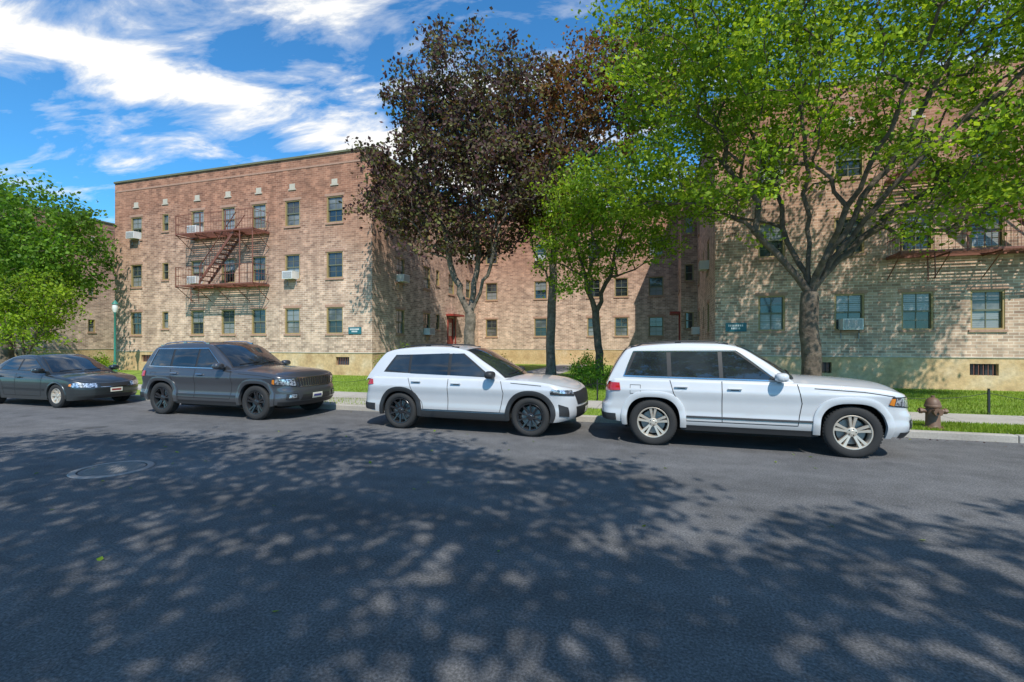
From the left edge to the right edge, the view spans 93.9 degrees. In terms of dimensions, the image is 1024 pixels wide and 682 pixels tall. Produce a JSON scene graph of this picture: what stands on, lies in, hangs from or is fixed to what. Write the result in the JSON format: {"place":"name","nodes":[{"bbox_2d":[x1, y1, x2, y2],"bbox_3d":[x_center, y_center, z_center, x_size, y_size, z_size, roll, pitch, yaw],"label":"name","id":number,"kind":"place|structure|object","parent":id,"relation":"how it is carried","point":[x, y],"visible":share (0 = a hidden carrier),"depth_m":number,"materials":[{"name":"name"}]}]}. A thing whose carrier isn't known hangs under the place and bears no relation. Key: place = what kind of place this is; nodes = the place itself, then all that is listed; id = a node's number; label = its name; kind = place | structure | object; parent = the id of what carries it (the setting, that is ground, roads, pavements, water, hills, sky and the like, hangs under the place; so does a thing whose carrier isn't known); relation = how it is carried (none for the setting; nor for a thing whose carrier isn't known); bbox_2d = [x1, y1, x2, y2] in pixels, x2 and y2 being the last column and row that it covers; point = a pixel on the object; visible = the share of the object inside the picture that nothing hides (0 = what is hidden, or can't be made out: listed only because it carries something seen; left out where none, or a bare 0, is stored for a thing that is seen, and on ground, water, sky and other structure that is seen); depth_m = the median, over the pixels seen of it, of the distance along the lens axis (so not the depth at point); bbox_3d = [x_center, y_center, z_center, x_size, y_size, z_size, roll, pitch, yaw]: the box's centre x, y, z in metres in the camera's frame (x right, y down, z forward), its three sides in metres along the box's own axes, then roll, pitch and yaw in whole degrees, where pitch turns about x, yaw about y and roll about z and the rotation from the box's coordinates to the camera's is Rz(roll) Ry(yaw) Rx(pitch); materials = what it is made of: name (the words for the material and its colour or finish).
{"place":"outdoors","nodes":[
{"label":"outdoors","id":0,"kind":"place"},
{"bbox_2d":[0,398,1023,681],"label":"road","id":1,"kind":"structure","parent":0,"point":[624,554],"depth_m":3.98,"materials":[{"name":"grey asphalt"}]},
{"bbox_2d":[0,353,137,407],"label":"parked sedan","id":2,"kind":"object","parent":1,"relation":"on","point":[58,380],"visible":1,"depth_m":13.27,"materials":[{"name":"grey paint"}]},
{"bbox_2d":[67,460,154,478],"bbox_3d":[-5.536,1.770,6.629,0.940,0.012,0.940,0,0,17],"label":"manhole cover","id":3,"kind":"object","parent":1,"relation":"on","point":[110,469],"visible":1,"depth_m":6.57,"materials":[{"name":"metal"}]},
{"bbox_2d":[140,341,333,419],"bbox_3d":[-6.924,0.900,12.149,4.800,1.798,2.323,0,0,18],"label":"parked suv","id":4,"kind":"object","parent":1,"relation":"on","point":[255,381],"visible":1,"depth_m":11.40,"materials":[{"name":"paint"}]},
{"bbox_2d":[366,344,587,436],"bbox_3d":[-0.757,0.930,10.199,4.720,1.728,2.242,0,0,18],"label":"parked crossover","id":5,"kind":"object","parent":1,"relation":"on","point":[408,386],"visible":1,"depth_m":9.43,"materials":[{"name":"white paint"}]},
{"bbox_2d":[34,428,923,611],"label":"fallen leaves","id":6,"kind":"object","parent":1,"relation":"on","point":[100,558],"visible":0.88,"depth_m":5.12,"materials":[{"name":"brown plant"}]},
{"bbox_2d":[106,395,1023,442],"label":"curb","id":7,"kind":"structure","parent":1,"relation":"on","point":[975,436],"depth_m":8.74,"materials":[{"name":"concrete"}]},
{"bbox_2d":[601,340,912,457],"bbox_3d":[4.077,0.890,8.597,4.800,1.798,2.323,0,0,18],"label":"parked suv","id":8,"kind":"object","parent":1,"relation":"on","point":[659,393],"visible":1,"depth_m":7.80,"materials":[{"name":"white paint"}]},
{"bbox_2d":[0,0,1023,222],"label":"sky","id":9,"kind":"structure","parent":0,"point":[95,95],"materials":[{"name":"blue"}]},
{"bbox_2d":[106,363,1023,434],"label":"lawn","id":10,"kind":"structure","parent":0,"point":[529,367],"depth_m":16.09,"materials":[{"name":"green plant"}]},
{"bbox_2d":[0,266,91,355],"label":"ornamental multi stem tree","id":11,"kind":"object","parent":10,"relation":"on","point":[44,313],"visible":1,"depth_m":22.98,"materials":[{"name":"green plant"}]},
{"bbox_2d":[0,166,123,363],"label":"green street tree","id":12,"kind":"object","parent":10,"relation":"on","point":[29,245],"visible":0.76,"depth_m":24.84,"materials":[{"name":"green plant"}]},
{"bbox_2d":[88,351,121,371],"bbox_3d":[-21.979,1.243,25.292,2.162,1.465,2.011,0,0,41],"label":"shrub","id":13,"kind":"object","parent":10,"relation":"on","point":[103,361],"visible":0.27,"depth_m":25.38,"materials":[{"name":"green plant"}]},
{"bbox_2d":[112,300,117,371],"bbox_3d":[-21.659,-0.257,26.072,0.320,3.980,0.312,0,0,17],"label":"street lamp","id":14,"kind":"object","parent":10,"relation":"on","point":[115,306],"visible":0.84,"depth_m":26.03,"materials":[{"name":"green metal"}]},
{"bbox_2d":[138,375,578,391],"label":"grass lawn","id":15,"kind":"structure","parent":10,"relation":"on","point":[353,383],"depth_m":19.14,"materials":[{"name":"green plant"}]},
{"bbox_2d":[371,342,408,366],"bbox_3d":[-4.928,1.041,21.042,2.434,2.065,2.415,0,0,-18],"label":"shrub","id":16,"kind":"object","parent":10,"relation":"on","point":[384,353],"visible":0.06,"depth_m":20.99,"materials":[{"name":"green plant"}]},
{"bbox_2d":[325,397,600,415],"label":"grass verge","id":17,"kind":"object","parent":10,"relation":"on","point":[593,410],"depth_m":12.95,"materials":[{"name":"green plant"}]},
{"bbox_2d":[338,6,595,345],"bbox_3d":[-1.915,-6.260,21.303,11.340,16.145,7.614,0,0,17],"label":"copper maple tree","id":18,"kind":"object","parent":10,"relation":"on","point":[458,135],"visible":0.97,"depth_m":19.95,"materials":[{"name":"brown plant"}]},
{"bbox_2d":[134,372,1023,414],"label":"post and chain fence","id":19,"kind":"object","parent":10,"relation":"on","point":[988,393],"visible":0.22,"depth_m":10.97,"materials":[{"name":"black metal"}]},
{"bbox_2d":[563,353,594,372],"bbox_3d":[4.108,1.341,26.834,2.197,1.370,1.939,0,0,-11],"label":"shrub","id":20,"kind":"object","parent":10,"relation":"on","point":[583,358],"visible":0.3,"depth_m":26.98,"materials":[{"name":"green plant"}]},
{"bbox_2d":[476,3,701,374],"bbox_3d":[3.389,-6.181,21.327,11.210,15.988,6.759,0,0,17],"label":"copper maple tree","id":21,"kind":"object","parent":10,"relation":"on","point":[578,102],"visible":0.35,"depth_m":20.44,"materials":[{"name":"brown plant"}]},
{"bbox_2d":[566,346,612,389],"bbox_3d":[2.975,1.085,17.373,2.111,1.775,2.288,0,0,-26],"label":"shrub","id":22,"kind":"object","parent":10,"relation":"on","point":[596,375],"visible":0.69,"depth_m":17.17,"materials":[{"name":"green plant"}]},
{"bbox_2d":[520,140,692,382],"bbox_3d":[3.377,-2.561,18.197,7.064,8.720,6.172,0,0,17],"label":"young green tree","id":23,"kind":"object","parent":10,"relation":"on","point":[581,206],"visible":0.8,"depth_m":18.01,"materials":[{"name":"green plant"}]},
{"bbox_2d":[553,0,1023,375],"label":"honey locust tree","id":24,"kind":"object","parent":10,"relation":"on","point":[747,52],"visible":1,"depth_m":12.01,"materials":[{"name":"green plant"}]},
{"bbox_2d":[581,382,1023,415],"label":"grass lawn","id":25,"kind":"structure","parent":10,"relation":"on","point":[982,398],"depth_m":13.74,"materials":[{"name":"green plant"}]},
{"bbox_2d":[917,395,948,428],"bbox_3d":[8.061,1.361,9.161,0.399,0.640,0.401,0,0,-32],"label":"fire hydrant","id":26,"kind":"object","parent":10,"relation":"on","point":[933,411],"visible":0.92,"depth_m":9.09,"materials":[{"name":"brown metal"}]},
{"bbox_2d":[910,419,1023,434],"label":"grass verge","id":27,"kind":"object","parent":10,"relation":"on","point":[992,427],"depth_m":9.05,"materials":[{"name":"green plant"}]},
{"bbox_2d":[138,364,1023,424],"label":"sidewalk","id":28,"kind":"structure","parent":0,"point":[917,416],"depth_m":10.83,"materials":[{"name":"concrete"}]},
{"label":"ground","id":29,"kind":"structure","parent":0,"visible":0},
{"bbox_2d":[0,204,114,362],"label":"brick apartment building","id":30,"kind":"structure","parent":29,"relation":"on","point":[97,334],"depth_m":37.47,"materials":[{"name":"brick"}]},
{"bbox_2d":[37,229,96,335],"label":"windows and doors","id":31,"kind":"structure","parent":30,"relation":"in","point":[91,327],"depth_m":37.42,"materials":[{"name":"grey glass"}]},
{"bbox_2d":[114,55,1023,390],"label":"walls","id":32,"kind":"structure","parent":29,"relation":"on","point":[368,293],"depth_m":24.51,"materials":[{"name":"brick"}]},
{"bbox_2d":[175,207,269,302],"bbox_3d":[-15.601,-4.443,25.702,5.300,4.750,1.105,0,0,17],"label":"fire escape","id":33,"kind":"object","parent":32,"relation":"attached to","point":[239,232],"visible":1,"depth_m":25.39,"materials":[{"name":"orange paint"}]},
{"bbox_2d":[348,323,746,333],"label":"address plaques","id":34,"kind":"object","parent":32,"relation":"attached to","point":[736,327],"visible":1,"depth_m":18.75,"materials":[{"name":"teal metal"}]},
{"bbox_2d":[126,106,1008,375],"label":"windows and doors","id":35,"kind":"structure","parent":32,"relation":"attached to","point":[987,304],"depth_m":24.49,"materials":[{"name":"blue glass"}]},
{"bbox_2d":[886,128,1023,280],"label":"fire escape","id":36,"kind":"object","parent":32,"relation":"attached to","point":[982,251],"visible":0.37,"depth_m":16.06,"materials":[{"name":"orange paint"}]}
]}

